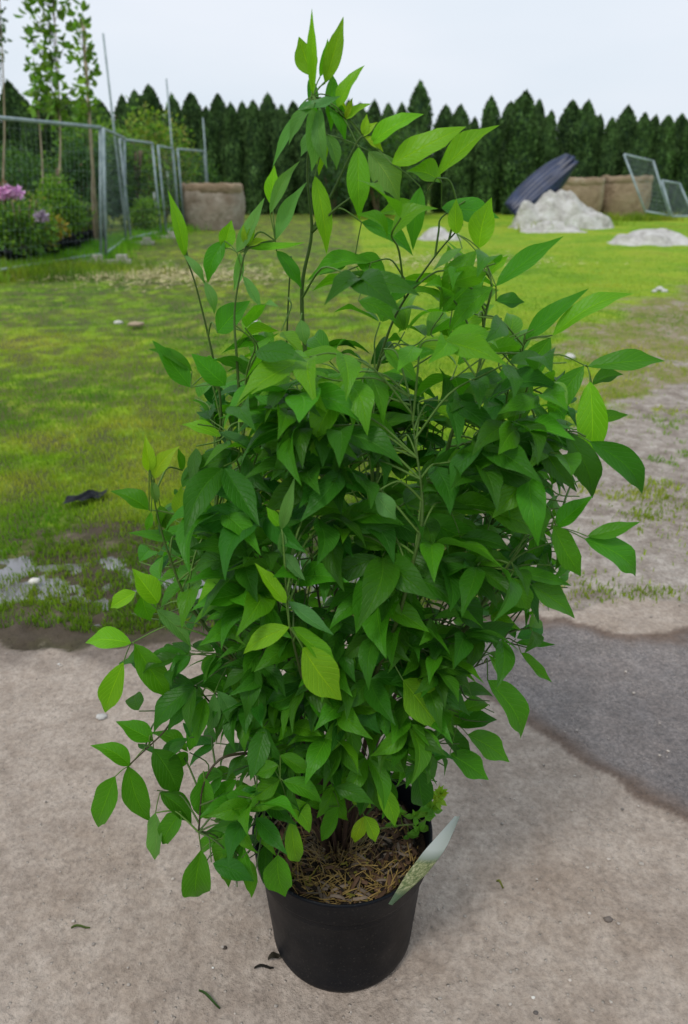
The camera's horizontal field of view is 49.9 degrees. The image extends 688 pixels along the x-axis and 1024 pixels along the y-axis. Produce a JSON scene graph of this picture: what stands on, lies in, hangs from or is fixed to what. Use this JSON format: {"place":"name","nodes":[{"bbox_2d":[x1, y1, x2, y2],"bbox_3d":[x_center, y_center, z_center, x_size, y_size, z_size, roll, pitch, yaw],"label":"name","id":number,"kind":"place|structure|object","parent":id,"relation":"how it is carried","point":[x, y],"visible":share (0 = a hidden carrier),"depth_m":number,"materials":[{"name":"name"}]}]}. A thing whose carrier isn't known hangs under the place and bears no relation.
{"place":"outdoors","nodes":[
{"label":"outdoors","id":0,"kind":"place"},
{"bbox_2d":[0,596,687,1023],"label":"concrete yard","id":1,"kind":"structure","parent":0,"point":[168,952],"depth_m":1.49,"materials":[{"name":"concrete"}]},
{"bbox_2d":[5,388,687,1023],"bbox_3d":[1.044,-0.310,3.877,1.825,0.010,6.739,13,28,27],"label":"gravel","id":2,"kind":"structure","parent":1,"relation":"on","point":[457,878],"depth_m":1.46,"materials":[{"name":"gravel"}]},
{"bbox_2d":[86,11,663,992],"bbox_3d":[0.041,0.104,1.170,0.842,1.496,0.684,0,24,0],"label":"potted shrub","id":3,"kind":"object","parent":1,"relation":"on","point":[318,801],"visible":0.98,"depth_m":0.97,"materials":[{"name":"green plant"}]},
{"bbox_2d":[359,785,448,843],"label":"weed","id":4,"kind":"object","parent":3,"relation":"on","point":[429,810],"visible":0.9,"depth_m":1.31,"materials":[{"name":"green plant"}]},
{"bbox_2d":[389,816,459,904],"bbox_3d":[0.136,0.571,1.212,0.043,0.048,0.191,19,31,36],"label":"plant label","id":5,"kind":"object","parent":3,"relation":"in","point":[424,863],"visible":1,"depth_m":1.21,"materials":[{"name":"plastic"}]},
{"bbox_2d":[444,614,687,820],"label":"wet patch","id":6,"kind":"object","parent":1,"relation":"on","point":[595,701],"visible":0.77,"depth_m":2.07,"materials":[{"name":"concrete"}]},
{"bbox_2d":[0,197,687,651],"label":"lawn","id":7,"kind":"structure","parent":0,"point":[22,635],"depth_m":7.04,"materials":[{"name":"plant"}]},
{"bbox_2d":[0,0,11,185],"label":"young tree","id":8,"kind":"object","parent":7,"relation":"on","point":[2,37],"visible":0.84,"depth_m":12.87,"materials":[{"name":"green plant"}]},
{"bbox_2d":[0,123,16,181],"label":"conifer tree","id":9,"kind":"object","parent":7,"relation":"on","point":[8,143],"visible":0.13,"depth_m":26.69,"materials":[{"name":"green plant"}]},
{"bbox_2d":[0,79,24,168],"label":"conifer tree","id":10,"kind":"object","parent":7,"relation":"on","point":[14,97],"visible":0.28,"depth_m":27.11,"materials":[{"name":"green plant"}]},
{"bbox_2d":[0,201,43,263],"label":"potted plant","id":11,"kind":"object","parent":7,"relation":"on","point":[10,254],"visible":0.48,"depth_m":11.15,"materials":[{"name":"green plant"}]},
{"bbox_2d":[0,146,55,210],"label":"shrub","id":12,"kind":"object","parent":7,"relation":"on","point":[11,177],"visible":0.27,"depth_m":14.03,"materials":[{"name":"green plant"}]},
{"bbox_2d":[0,129,67,201],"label":"shrub","id":13,"kind":"object","parent":7,"relation":"on","point":[18,157],"visible":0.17,"depth_m":15.75,"materials":[{"name":"green plant"}]},
{"bbox_2d":[19,99,49,185],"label":"conifer tree","id":14,"kind":"object","parent":7,"relation":"on","point":[31,139],"visible":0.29,"depth_m":26.44,"materials":[{"name":"green plant"}]},
{"bbox_2d":[0,184,70,262],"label":"flowering shrub","id":15,"kind":"object","parent":7,"relation":"on","point":[15,193],"visible":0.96,"depth_m":11.02,"materials":[{"name":"green plant"}]},
{"bbox_2d":[13,188,61,258],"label":"potted plant","id":16,"kind":"object","parent":7,"relation":"on","point":[46,247],"visible":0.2,"depth_m":11.61,"materials":[{"name":"green plant"}]},
{"bbox_2d":[21,52,64,199],"bbox_3d":[-5.253,-6.306,13.173,0.760,3.234,0.756,0,24,0],"label":"young tree","id":17,"kind":"object","parent":7,"relation":"on","point":[36,93],"visible":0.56,"depth_m":12.77,"materials":[{"name":"green plant"}]},
{"bbox_2d":[37,91,58,175],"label":"conifer tree","id":18,"kind":"object","parent":7,"relation":"on","point":[48,141],"visible":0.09,"depth_m":27.49,"materials":[{"name":"green plant"}]},
{"bbox_2d":[13,0,88,238],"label":"young tree","id":19,"kind":"object","parent":7,"relation":"on","point":[54,104],"visible":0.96,"depth_m":12.25,"materials":[{"name":"green plant"}]},
{"bbox_2d":[38,207,70,256],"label":"potted plant","id":20,"kind":"object","parent":7,"relation":"on","point":[59,222],"visible":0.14,"depth_m":12.11,"materials":[{"name":"green plant"}]},
{"bbox_2d":[29,167,84,252],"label":"potted plant","id":21,"kind":"object","parent":7,"relation":"on","point":[52,195],"visible":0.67,"depth_m":12.59,"materials":[{"name":"green plant"}]},
{"bbox_2d":[0,116,130,270],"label":"fence","id":22,"kind":"object","parent":7,"relation":"on","point":[26,120],"visible":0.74,"depth_m":11.45,"materials":[{"name":"metal"}]},
{"bbox_2d":[56,98,84,183],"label":"conifer tree","id":23,"kind":"object","parent":7,"relation":"on","point":[69,111],"visible":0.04,"depth_m":26.24,"materials":[{"name":"green plant"}]},
{"bbox_2d":[52,193,94,251],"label":"potted plant","id":24,"kind":"object","parent":7,"relation":"on","point":[80,215],"visible":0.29,"depth_m":13.03,"materials":[{"name":"green plant"}]},
{"bbox_2d":[40,98,114,183],"bbox_3d":[-7.038,-9.405,19.978,2.158,3.241,1.936,0,24,0],"label":"shrub","id":25,"kind":"object","parent":7,"relation":"on","point":[76,132],"visible":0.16,"depth_m":19.51,"materials":[{"name":"green plant"}]},
{"bbox_2d":[65,189,93,244],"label":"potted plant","id":26,"kind":"object","parent":7,"relation":"on","point":[84,238],"visible":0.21,"depth_m":14.07,"materials":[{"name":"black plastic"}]},
{"bbox_2d":[65,0,104,240],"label":"young tree","id":27,"kind":"object","parent":7,"relation":"on","point":[83,23],"visible":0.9,"depth_m":13.50,"materials":[{"name":"green plant"}]},
{"bbox_2d":[63,489,106,503],"bbox_3d":[-1.159,-0.071,3.313,0.219,0.022,0.084,-15,29,-30],"label":"plastic scrap","id":28,"kind":"object","parent":7,"relation":"on","point":[87,494],"visible":1,"depth_m":3.32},
{"bbox_2d":[45,129,126,231],"bbox_3d":[-5.850,-7.480,16.884,1.812,2.426,1.813,0,24,0],"label":"shrub","id":29,"kind":"object","parent":7,"relation":"on","point":[80,174],"visible":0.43,"depth_m":16.59,"materials":[{"name":"green plant"}]},
{"bbox_2d":[76,183,109,241],"bbox_3d":[-5.021,-5.990,14.882,0.617,1.234,0.580,-14,28,-28],"label":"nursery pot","id":30,"kind":"object","parent":7,"relation":"on","point":[91,234],"visible":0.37,"depth_m":14.80,"materials":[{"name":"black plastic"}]},
{"bbox_2d":[6,270,182,278],"bbox_3d":[-3.526,-3.462,10.741,2.644,0.052,1.704,0,24,0],"label":"straw","id":31,"kind":"object","parent":7,"relation":"on","point":[97,275],"visible":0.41,"depth_m":10.56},
{"bbox_2d":[0,220,210,283],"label":"tall grass","id":32,"kind":"structure","parent":7,"relation":"on","point":[91,247],"depth_m":13.92,"materials":[{"name":"plant"}]},
{"bbox_2d":[91,98,120,213],"bbox_3d":[-8.697,-12.861,26.929,1.335,3.901,1.249,14,28,28],"label":"conifer tree","id":33,"kind":"object","parent":7,"relation":"on","point":[106,111],"visible":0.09,"depth_m":26.25,"materials":[{"name":"green plant"}]},
{"bbox_2d":[0,252,221,287],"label":"tall grass","id":34,"kind":"structure","parent":7,"relation":"on","point":[61,268],"depth_m":10.67,"materials":[{"name":"plant"}]},
{"bbox_2d":[80,143,145,228],"bbox_3d":[-5.896,-8.080,18.439,1.881,2.136,1.454,0,24,0],"label":"shrub","id":35,"kind":"object","parent":7,"relation":"on","point":[130,191],"visible":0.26,"depth_m":18.23,"materials":[{"name":"green plant"}]},
{"bbox_2d":[102,33,126,237],"bbox_3d":[-4.571,-7.354,14.801,0.046,3.787,0.046,-10,26,-20],"label":"steel pole","id":36,"kind":"object","parent":7,"relation":"on","point":[115,143],"visible":0.79,"depth_m":14.67,"materials":[{"name":"metal"}]},
{"bbox_2d":[113,94,127,127],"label":"conifer tree","id":37,"kind":"object","parent":7,"relation":"on","point":[120,105],"visible":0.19,"depth_m":27.29,"materials":[{"name":"green plant"}]},
{"bbox_2d":[77,116,174,227],"bbox_3d":[-5.466,-8.486,18.683,2.324,2.653,1.893,0,24,0],"label":"shrub","id":38,"kind":"object","parent":7,"relation":"on","point":[139,159],"visible":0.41,"depth_m":18.40,"materials":[{"name":"green plant"}]},
{"bbox_2d":[102,127,154,258],"bbox_3d":[-4.088,-5.961,13.850,0.703,2.048,3.390,-4,25,-10],"label":"fence","id":39,"kind":"object","parent":7,"relation":"on","point":[104,157],"visible":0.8,"depth_m":13.10,"materials":[{"name":"metal"}]},
{"bbox_2d":[117,89,159,213],"bbox_3d":[-7.433,-12.999,26.857,1.294,4.224,1.256,7,25,14],"label":"conifer tree","id":40,"kind":"object","parent":7,"relation":"on","point":[134,94],"visible":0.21,"depth_m":26.09,"materials":[{"name":"green plant"}]},
{"bbox_2d":[81,96,201,225],"bbox_3d":[-5.540,-9.706,20.618,3.457,3.261,2.440,9,26,19],"label":"shrub","id":41,"kind":"object","parent":7,"relation":"on","point":[138,130],"visible":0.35,"depth_m":20.07,"materials":[{"name":"green plant"}]},
{"bbox_2d":[126,194,166,231],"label":"shrub","id":42,"kind":"object","parent":7,"relation":"on","point":[141,215],"visible":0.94,"depth_m":17.31,"materials":[{"name":"green plant"}]},
{"bbox_2d":[118,138,174,237],"bbox_3d":[-4.472,-7.072,16.305,0.672,2.027,2.023,9,26,19],"label":"fence","id":43,"kind":"object","parent":7,"relation":"on","point":[155,177],"visible":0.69,"depth_m":16.35,"materials":[{"name":"metal"}]},
{"bbox_2d":[140,84,169,209],"bbox_3d":[-7.198,-13.696,28.035,1.482,4.526,1.585,4,25,8],"label":"conifer tree","id":44,"kind":"object","parent":7,"relation":"on","point":[149,96],"visible":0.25,"depth_m":27.20,"materials":[{"name":"green plant"}]},
{"bbox_2d":[157,145,178,231],"bbox_3d":[-4.318,-7.957,18.308,0.054,1.977,2.203,-1,25,-3],"label":"fence","id":45,"kind":"object","parent":7,"relation":"on","point":[161,177],"visible":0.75,"depth_m":17.53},
{"bbox_2d":[143,124,197,222],"bbox_3d":[-5.213,-9.712,21.386,2.167,2.631,1.964,0,24,0],"label":"shrub","id":46,"kind":"object","parent":7,"relation":"on","point":[190,175],"visible":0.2,"depth_m":21.27,"materials":[{"name":"green plant"}]},
{"bbox_2d":[166,79,177,206],"bbox_3d":[-4.362,-9.027,18.833,0.056,3.490,0.048,10,26,20],"label":"steel pole","id":47,"kind":"object","parent":7,"relation":"on","point":[171,143],"visible":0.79,"depth_m":18.68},
{"bbox_2d":[10,259,338,291],"bbox_3d":[-2.403,-3.413,10.634,4.342,0.052,4.810,-22,33,-40],"label":"straw","id":48,"kind":"object","parent":7,"relation":"on","point":[190,275],"visible":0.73,"depth_m":10.47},
{"bbox_2d":[163,91,186,213],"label":"conifer tree","id":49,"kind":"object","parent":7,"relation":"on","point":[175,109],"visible":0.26,"depth_m":26.19,"materials":[{"name":"green plant"}]},
{"bbox_2d":[0,550,359,625],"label":"puddle","id":50,"kind":"object","parent":7,"relation":"on","point":[15,564],"visible":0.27,"depth_m":2.69,"materials":[{"name":"liquid"}]},
{"bbox_2d":[181,92,202,180],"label":"conifer tree","id":51,"kind":"object","parent":7,"relation":"on","point":[191,111],"visible":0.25,"depth_m":27.32,"materials":[{"name":"green plant"}]},
{"bbox_2d":[177,148,206,220],"bbox_3d":[-4.115,-8.881,20.335,0.054,1.977,2.187,4,25,8],"label":"fence","id":52,"kind":"object","parent":7,"relation":"on","point":[178,160],"visible":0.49,"depth_m":19.51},
{"bbox_2d":[165,149,230,212],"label":"shrub","id":53,"kind":"object","parent":7,"relation":"on","point":[201,169],"visible":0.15,"depth_m":23.50,"materials":[{"name":"green plant"}]},
{"bbox_2d":[198,106,221,182],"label":"conifer tree","id":54,"kind":"object","parent":7,"relation":"on","point":[211,136],"visible":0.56,"depth_m":26.45,"materials":[{"name":"green plant"}]},
{"bbox_2d":[182,182,244,229],"bbox_3d":[-3.526,-8.329,20.097,1.639,1.169,1.635,0,24,0],"label":"bulk bag","id":55,"kind":"object","parent":7,"relation":"on","point":[217,206],"visible":0.95,"depth_m":19.43,"materials":[{"name":"fabric"}]},
{"bbox_2d":[209,92,226,182],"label":"conifer tree","id":56,"kind":"object","parent":7,"relation":"on","point":[218,107],"visible":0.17,"depth_m":27.40,"materials":[{"name":"green plant"}]},
{"bbox_2d":[220,101,245,212],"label":"conifer tree","id":57,"kind":"object","parent":7,"relation":"on","point":[232,153],"visible":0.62,"depth_m":26.54,"materials":[{"name":"green plant"}]},
{"bbox_2d":[237,100,247,212],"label":"conifer tree","id":58,"kind":"object","parent":7,"relation":"on","point":[241,111],"visible":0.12,"depth_m":27.44,"materials":[{"name":"green plant"}]},
{"bbox_2d":[242,100,269,214],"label":"conifer tree","id":59,"kind":"object","parent":7,"relation":"on","point":[256,151],"visible":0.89,"depth_m":26.63,"materials":[{"name":"green plant"}]},
{"bbox_2d":[259,92,277,212],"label":"conifer tree","id":60,"kind":"object","parent":7,"relation":"on","point":[267,108],"visible":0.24,"depth_m":27.46,"materials":[{"name":"green plant"}]},
{"bbox_2d":[269,103,298,213],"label":"conifer tree","id":61,"kind":"object","parent":7,"relation":"on","point":[284,162],"visible":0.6,"depth_m":26.55,"materials":[{"name":"green plant"}]},
{"bbox_2d":[287,100,298,212],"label":"conifer tree","id":62,"kind":"object","parent":7,"relation":"on","point":[292,108],"visible":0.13,"depth_m":27.47,"materials":[{"name":"green plant"}]},
{"bbox_2d":[293,114,321,214],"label":"conifer tree","id":63,"kind":"object","parent":7,"relation":"on","point":[303,206],"visible":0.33,"depth_m":26.77,"materials":[{"name":"green plant"}]},
{"bbox_2d":[309,148,350,216],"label":"shrub","id":64,"kind":"object","parent":7,"relation":"on","point":[327,185],"visible":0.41,"depth_m":25.49,"materials":[{"name":"green plant"}]},
{"bbox_2d":[321,116,347,214],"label":"conifer tree","id":65,"kind":"object","parent":7,"relation":"on","point":[333,132],"visible":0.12,"depth_m":26.45,"materials":[{"name":"green plant"}]},
{"bbox_2d":[347,103,370,214],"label":"conifer tree","id":66,"kind":"object","parent":7,"relation":"on","point":[367,203],"visible":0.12,"depth_m":26.45,"materials":[{"name":"green plant"}]},
{"bbox_2d":[366,99,380,210],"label":"conifer tree","id":67,"kind":"object","parent":7,"relation":"on","point":[374,109],"visible":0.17,"depth_m":27.49,"materials":[{"name":"green plant"}]},
{"bbox_2d":[331,111,425,210],"bbox_3d":[1.154,-11.303,24.224,2.765,3.177,2.926,13,28,26],"label":"shrub","id":68,"kind":"object","parent":7,"relation":"on","point":[385,143],"visible":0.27,"depth_m":23.98,"materials":[{"name":"green plant"}]},
{"bbox_2d":[374,102,398,214],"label":"conifer tree","id":69,"kind":"object","parent":7,"relation":"on","point":[388,111],"visible":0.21,"depth_m":26.37,"materials":[{"name":"green plant"}]},
{"bbox_2d":[395,101,406,196],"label":"conifer tree","id":70,"kind":"object","parent":7,"relation":"on","point":[401,108],"visible":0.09,"depth_m":27.59,"materials":[{"name":"green plant"}]},
{"bbox_2d":[400,79,433,213],"bbox_3d":[2.661,-13.068,26.684,1.237,4.502,1.248,-21,32,-38],"label":"conifer tree","id":71,"kind":"object","parent":7,"relation":"on","point":[419,101],"visible":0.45,"depth_m":26.03,"materials":[{"name":"green plant"}]},
{"bbox_2d":[417,227,460,240],"bbox_3d":[2.174,-6.381,16.926,1.014,0.275,0.838,0,24,0],"label":"rock pile","id":72,"kind":"object","parent":7,"relation":"on","point":[430,234],"visible":0.82,"depth_m":16.73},
{"bbox_2d":[429,104,452,212],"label":"conifer tree","id":73,"kind":"object","parent":7,"relation":"on","point":[443,120],"visible":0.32,"depth_m":27.97,"materials":[{"name":"green plant"}]},
{"bbox_2d":[441,104,472,214],"bbox_3d":[4.139,-12.760,26.894,1.206,3.740,1.089,15,29,30],"label":"conifer tree","id":74,"kind":"object","parent":7,"relation":"on","point":[458,175],"visible":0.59,"depth_m":26.77,"materials":[{"name":"green plant"}]},
{"bbox_2d":[302,250,625,275],"bbox_3d":[1.720,-4.228,12.422,5.145,0.052,4.057,-16,29,-31],"label":"straw","id":75,"kind":"object","parent":7,"relation":"on","point":[396,262],"visible":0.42,"depth_m":12.41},
{"bbox_2d":[467,116,479,196],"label":"conifer tree","id":76,"kind":"object","parent":7,"relation":"on","point":[474,123],"visible":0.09,"depth_m":27.97,"materials":[{"name":"green plant"}]},
{"bbox_2d":[470,96,504,211],"bbox_3d":[5.224,-12.876,26.822,1.112,4.021,1.110,8,26,17],"label":"conifer tree","id":77,"kind":"object","parent":7,"relation":"on","point":[485,162],"visible":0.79,"depth_m":26.52,"materials":[{"name":"green plant"}]},
{"bbox_2d":[494,101,513,212],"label":"conifer tree","id":78,"kind":"object","parent":7,"relation":"on","point":[505,117],"visible":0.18,"depth_m":27.90,"materials":[{"name":"green plant"}]},
{"bbox_2d":[498,89,541,214],"bbox_3d":[6.380,-12.942,26.765,1.515,4.195,1.507,1,25,3],"label":"conifer tree","id":79,"kind":"object","parent":7,"relation":"on","point":[522,143],"visible":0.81,"depth_m":26.30,"materials":[{"name":"green plant"}]},
{"bbox_2d":[533,97,545,168],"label":"conifer tree","id":80,"kind":"object","parent":7,"relation":"on","point":[540,113],"visible":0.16,"depth_m":27.52,"materials":[{"name":"green plant"}]},
{"bbox_2d":[535,110,558,169],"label":"conifer tree","id":81,"kind":"object","parent":7,"relation":"on","point":[547,138],"visible":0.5,"depth_m":26.38,"materials":[{"name":"green plant"}]},
{"bbox_2d":[519,220,585,232],"bbox_3d":[5.468,-7.372,19.084,1.840,0.289,0.732,0,24,0],"label":"rock pile","id":82,"kind":"object","parent":7,"relation":"on","point":[547,226],"visible":0.94,"depth_m":18.94,"materials":[{"name":"stone"}]},
{"bbox_2d":[508,189,613,229],"bbox_3d":[6.097,-8.431,20.561,2.996,0.991,1.376,0,24,0],"label":"rock pile","id":83,"kind":"object","parent":7,"relation":"on","point":[570,207],"visible":0.9,"depth_m":20.22,"materials":[{"name":"stone"}]},
{"bbox_2d":[504,158,555,208],"bbox_3d":[5.287,-9.168,20.637,1.562,1.308,0.312,-6,25,-12],"label":"plastic shell","id":84,"kind":"object","parent":83,"relation":"on","point":[509,201],"visible":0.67,"depth_m":20.65},
{"bbox_2d":[506,154,570,211],"bbox_3d":[5.410,-9.142,20.540,1.743,1.482,0.314,-5,25,-11],"label":"plastic shell","id":85,"kind":"object","parent":83,"relation":"on","point":[559,160],"visible":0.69,"depth_m":20.48},
{"bbox_2d":[508,156,574,213],"bbox_3d":[5.480,-9.049,20.472,1.807,1.500,0.314,-5,25,-11],"label":"plastic shell","id":86,"kind":"object","parent":83,"relation":"on","point":[545,177],"visible":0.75,"depth_m":20.39},
{"bbox_2d":[510,160,578,216],"bbox_3d":[5.546,-8.921,20.421,1.824,1.471,0.314,-5,25,-11],"label":"plastic shell","id":87,"kind":"object","parent":83,"relation":"on","point":[556,182],"visible":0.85,"depth_m":20.30},
{"bbox_2d":[556,99,579,157],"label":"conifer tree","id":88,"kind":"object","parent":7,"relation":"on","point":[568,118],"visible":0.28,"depth_m":27.58,"materials":[{"name":"green plant"}]},
{"bbox_2d":[568,98,597,177],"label":"conifer tree","id":89,"kind":"object","parent":7,"relation":"on","point":[583,146],"visible":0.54,"depth_m":26.30,"materials":[{"name":"green plant"}]},
{"bbox_2d":[562,177,604,212],"bbox_3d":[8.271,-11.077,25.985,1.554,1.287,1.557,0,24,0],"label":"bulk bag","id":90,"kind":"object","parent":7,"relation":"on","point":[588,191],"visible":0.56,"depth_m":25.24,"materials":[{"name":"fabric"}]},
{"bbox_2d":[592,114,604,176],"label":"conifer tree","id":91,"kind":"object","parent":7,"relation":"on","point":[600,128],"visible":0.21,"depth_m":27.75,"materials":[{"name":"green plant"}]},
{"bbox_2d":[594,115,619,177],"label":"conifer tree","id":92,"kind":"object","parent":7,"relation":"on","point":[606,155],"visible":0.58,"depth_m":26.52,"materials":[{"name":"green plant"}]},
{"bbox_2d":[615,103,637,175],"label":"conifer tree","id":93,"kind":"object","parent":7,"relation":"on","point":[626,122],"visible":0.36,"depth_m":27.65,"materials":[{"name":"green plant"}]},
{"bbox_2d":[600,175,653,215],"bbox_3d":[10.142,-11.510,26.858,1.788,1.352,1.791,0,24,0],"label":"bulk bag","id":94,"kind":"object","parent":7,"relation":"on","point":[621,194],"visible":0.69,"depth_m":26.12,"materials":[{"name":"fabric"}]},
{"bbox_2d":[622,112,654,176],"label":"conifer tree","id":95,"kind":"object","parent":7,"relation":"on","point":[642,140],"visible":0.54,"depth_m":26.42,"materials":[{"name":"green plant"}]},
{"bbox_2d":[623,153,669,216],"bbox_3d":[8.466,-9.143,20.670,1.365,1.620,0.656,0,24,0],"label":"fence","id":96,"kind":"object","parent":7,"relation":"on","point":[656,174],"visible":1,"depth_m":20.67,"materials":[{"name":"metal"}]},
{"bbox_2d":[606,228,687,245],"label":"rock pile","id":97,"kind":"object","parent":7,"relation":"on","point":[660,236],"visible":0.97,"depth_m":15.57,"materials":[{"name":"stone"}]},
{"bbox_2d":[646,115,677,214],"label":"conifer tree","id":98,"kind":"object","parent":7,"relation":"on","point":[663,156],"visible":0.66,"depth_m":26.53,"materials":[{"name":"green plant"}]},
{"bbox_2d":[661,179,687,216],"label":"fence","id":99,"kind":"object","parent":7,"relation":"on","point":[666,194],"visible":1,"depth_m":20.49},
{"bbox_2d":[665,113,687,212],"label":"conifer tree","id":100,"kind":"object","parent":7,"relation":"on","point":[681,120],"visible":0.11,"depth_m":27.70,"materials":[{"name":"green plant"}]},
{"bbox_2d":[668,121,687,214],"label":"conifer tree","id":101,"kind":"object","parent":7,"relation":"on","point":[681,169],"visible":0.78,"depth_m":26.81,"materials":[{"name":"green plant"}]},
{"bbox_2d":[0,0,687,153],"label":"sky","id":102,"kind":"structure","parent":0,"point":[614,54],"materials":[{"name":"white"}]},
{"bbox_2d":[426,355,687,618],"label":"gravel track","id":103,"kind":"structure","parent":0,"point":[666,573],"depth_m":3.25,"materials":[{"name":"gravel"}]},
{"bbox_2d":[562,573,682,607],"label":"grass tuft","id":104,"kind":"object","parent":103,"relation":"on","point":[607,593],"visible":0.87,"depth_m":2.58,"materials":[{"name":"plant"}]},
{"bbox_2d":[594,499,687,538],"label":"grass tuft","id":105,"kind":"object","parent":103,"relation":"on","point":[641,511],"visible":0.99,"depth_m":3.20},
{"bbox_2d":[599,481,687,504],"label":"grass tuft","id":106,"kind":"object","parent":103,"relation":"on","point":[640,492],"visible":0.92,"depth_m":3.42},
{"bbox_2d":[601,583,687,597],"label":"grass tuft","id":107,"kind":"object","parent":103,"relation":"on","point":[654,592],"visible":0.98,"depth_m":2.61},
{"bbox_2d":[612,211,687,221],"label":"tall grass","id":108,"kind":"structure","parent":0,"point":[640,217],"depth_m":23.68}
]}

